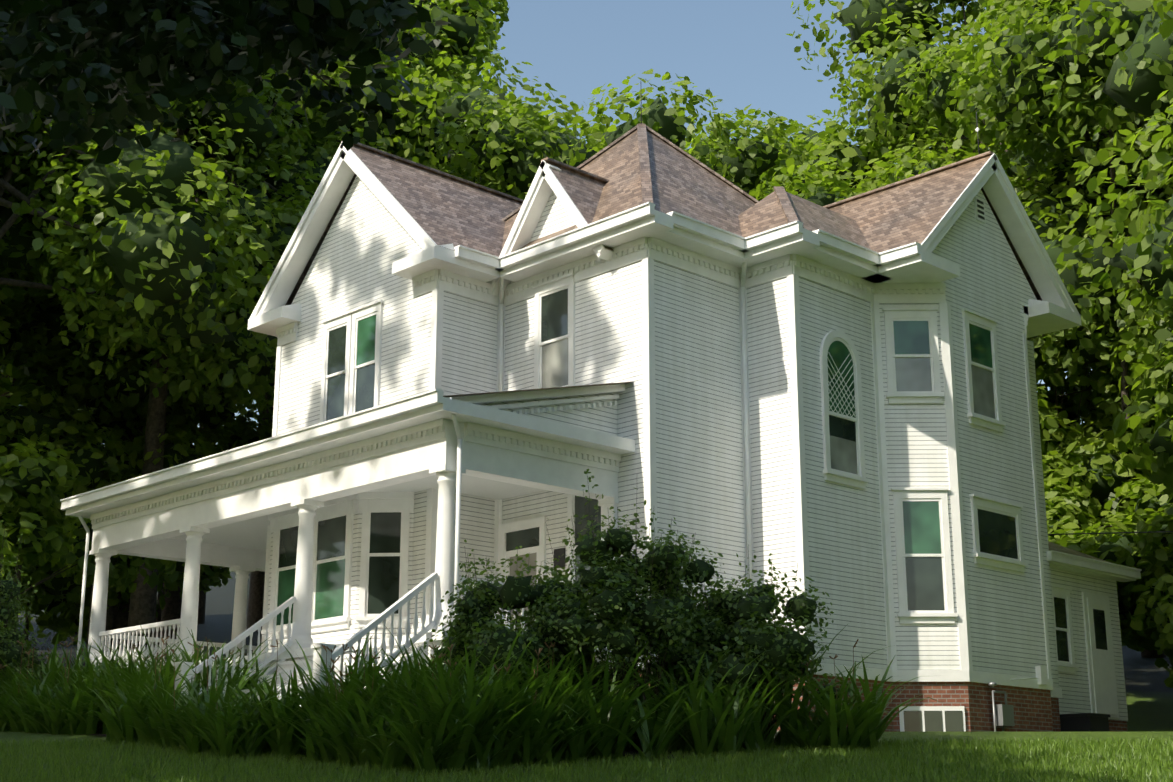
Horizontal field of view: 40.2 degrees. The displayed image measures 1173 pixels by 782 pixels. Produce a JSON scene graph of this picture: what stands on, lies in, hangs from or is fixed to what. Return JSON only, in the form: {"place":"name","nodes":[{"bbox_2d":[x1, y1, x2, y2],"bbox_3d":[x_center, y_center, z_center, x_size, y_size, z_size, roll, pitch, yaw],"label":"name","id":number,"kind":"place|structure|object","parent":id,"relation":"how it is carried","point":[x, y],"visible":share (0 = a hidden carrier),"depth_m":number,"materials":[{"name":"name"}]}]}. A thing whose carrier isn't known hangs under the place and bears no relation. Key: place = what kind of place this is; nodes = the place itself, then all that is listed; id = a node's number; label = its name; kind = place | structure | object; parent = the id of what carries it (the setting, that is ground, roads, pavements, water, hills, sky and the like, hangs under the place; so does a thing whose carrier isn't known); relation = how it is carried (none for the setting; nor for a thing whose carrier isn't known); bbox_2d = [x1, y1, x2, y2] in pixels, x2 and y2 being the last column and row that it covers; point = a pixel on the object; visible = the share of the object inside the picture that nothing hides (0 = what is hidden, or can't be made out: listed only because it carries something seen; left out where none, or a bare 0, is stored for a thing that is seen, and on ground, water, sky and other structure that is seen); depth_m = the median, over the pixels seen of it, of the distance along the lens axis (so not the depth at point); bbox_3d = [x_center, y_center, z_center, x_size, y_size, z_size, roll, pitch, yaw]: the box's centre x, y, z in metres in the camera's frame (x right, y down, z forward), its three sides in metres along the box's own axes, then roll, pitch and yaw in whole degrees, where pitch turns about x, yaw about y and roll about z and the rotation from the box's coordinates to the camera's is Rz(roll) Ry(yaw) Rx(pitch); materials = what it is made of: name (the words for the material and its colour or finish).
{"place":"outdoors","nodes":[
{"label":"outdoors","id":0,"kind":"place"},
{"bbox_2d":[171,474,544,550],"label":"porch ceiling","id":1,"kind":"structure","parent":0,"point":[250,533],"depth_m":28.04,"materials":[{"name":"white wood"}]},
{"bbox_2d":[510,553,536,629],"bbox_3d":[-1.086,3.451,27.450,0.012,1.302,0.700,14,-20,-42],"label":"door","id":2,"kind":"structure","parent":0,"point":[530,560],"depth_m":27.51,"materials":[{"name":"white wood"}]},
{"bbox_2d":[21,0,1091,443],"label":"sky","id":3,"kind":"structure","parent":0,"point":[741,51],"materials":[{"name":"blue"}]},
{"bbox_2d":[0,735,1172,781],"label":"lawn grass","id":4,"kind":"structure","parent":0,"point":[1107,747],"depth_m":18.64,"materials":[{"name":"green plant"}]},
{"bbox_2d":[0,568,1172,781],"bbox_3d":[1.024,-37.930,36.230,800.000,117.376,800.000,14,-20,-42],"label":"lawn ground","id":5,"kind":"structure","parent":0,"point":[1150,700],"depth_m":36.33,"materials":[{"name":"green plant"}]},
{"bbox_2d":[0,529,840,703],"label":"bushes","id":6,"kind":"object","parent":5,"relation":"on","point":[510,595],"visible":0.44,"depth_m":21.36,"materials":[{"name":"green plant"}]},
{"bbox_2d":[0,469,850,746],"bbox_3d":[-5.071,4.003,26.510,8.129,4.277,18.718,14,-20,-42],"label":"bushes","id":7,"kind":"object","parent":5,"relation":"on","point":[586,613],"depth_m":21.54,"materials":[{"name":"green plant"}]},
{"bbox_2d":[88,733,825,762],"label":"flowerbed soil","id":8,"kind":"structure","parent":5,"relation":"on","point":[623,753],"depth_m":20.79,"materials":[{"name":"brown soil"}]},
{"bbox_2d":[0,636,858,734],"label":"flower stalks","id":9,"kind":"object","parent":8,"relation":"on","point":[333,662],"visible":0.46,"depth_m":21.28,"materials":[{"name":"green plant"}]},
{"bbox_2d":[0,619,941,773],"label":"daylily plants","id":10,"kind":"object","parent":8,"relation":"on","point":[418,718],"visible":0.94,"depth_m":20.30,"materials":[{"name":"green plant"}]},
{"bbox_2d":[0,0,1172,687],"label":"trees","id":11,"kind":"object","parent":5,"relation":"on","point":[1072,112],"depth_m":41.78,"materials":[{"name":"green plant"}]},
{"bbox_2d":[0,0,468,163],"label":"tree leaves","id":12,"kind":"object","parent":11,"relation":"attached to","point":[73,62],"visible":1,"depth_m":13.60,"materials":[{"name":"green plant"}]},
{"bbox_2d":[76,127,1141,731],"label":"house trim","id":13,"kind":"structure","parent":5,"relation":"on","point":[648,235],"depth_m":28.19,"materials":[{"name":"white wood"}]},
{"bbox_2d":[276,315,992,625],"bbox_3d":[0.949,1.209,28.411,2.091,5.599,13.127,84,-84,-75],"label":"window glass","id":14,"kind":"object","parent":13,"relation":"in","point":[921,519],"visible":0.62,"depth_m":28.07,"materials":[{"name":"glass"}]},
{"bbox_2d":[278,288,1107,731],"bbox_3d":[2.943,2.567,29.410,17.045,7.709,5.257,3,-15,-11],"label":"window glass","id":15,"kind":"object","parent":13,"relation":"in","point":[924,578],"visible":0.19,"depth_m":27.87,"materials":[{"name":"black glass"}]},
{"bbox_2d":[542,338,994,474],"bbox_3d":[3.493,0.345,28.066,8.449,2.306,1.348,3,-15,-10],"label":"house window glass","id":16,"kind":"object","parent":13,"relation":"in","point":[913,374],"visible":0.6,"depth_m":28.63,"materials":[{"name":"glass"}]},
{"bbox_2d":[1048,531,1172,534],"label":"house service wire","id":17,"kind":"object","parent":13,"relation":"attached to","point":[1110,533],"visible":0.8,"depth_m":31.77,"materials":[{"name":"grey metal"}]},
{"bbox_2d":[638,669,1127,731],"bbox_3d":[2.999,7.505,30.864,14.860,3.146,10.730,14,-20,-42],"label":"brick foundation","id":18,"kind":"object","parent":5,"relation":"on","point":[1036,710],"visible":0.14,"depth_m":27.43,"materials":[{"name":"red brick"}]},
{"bbox_2d":[267,176,1127,720],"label":"siding wall","id":19,"kind":"structure","parent":18,"relation":"on","point":[369,240],"depth_m":27.85,"materials":[{"name":"white wood"}]},
{"bbox_2d":[60,384,634,705],"bbox_3d":[-3.214,3.909,29.862,11.670,6.108,11.880,14,-20,-42],"label":"porch","id":20,"kind":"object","parent":19,"relation":"attached to","point":[308,471],"depth_m":25.80,"materials":[{"name":"white wood"}]},
{"bbox_2d":[286,123,1124,569],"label":"house roof","id":21,"kind":"structure","parent":19,"relation":"on","point":[640,163],"depth_m":30.08,"materials":[{"name":"brown tile"}]},
{"bbox_2d":[988,682,1014,731],"bbox_3d":[7.127,5.663,27.532,0.497,1.302,0.200,14,-20,-42],"label":"utility meter","id":22,"kind":"object","parent":18,"relation":"attached to","point":[1003,715],"visible":0.88,"depth_m":27.50,"materials":[{"name":"grey metal"}]},
{"bbox_2d":[1060,713,1109,731],"bbox_3d":[9.621,6.827,30.953,0.760,1.139,0.760,14,-20,-42],"label":"air conditioning unit","id":23,"kind":"object","parent":5,"relation":"on","point":[1086,722],"visible":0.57,"depth_m":30.79,"materials":[{"name":"grey metal"}]},
{"bbox_2d":[554,81,984,567],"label":"dark house fittings","id":24,"kind":"object","parent":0,"point":[560,552],"visible":0.69,"depth_m":27.00,"materials":[{"name":"black metal"}]}
]}

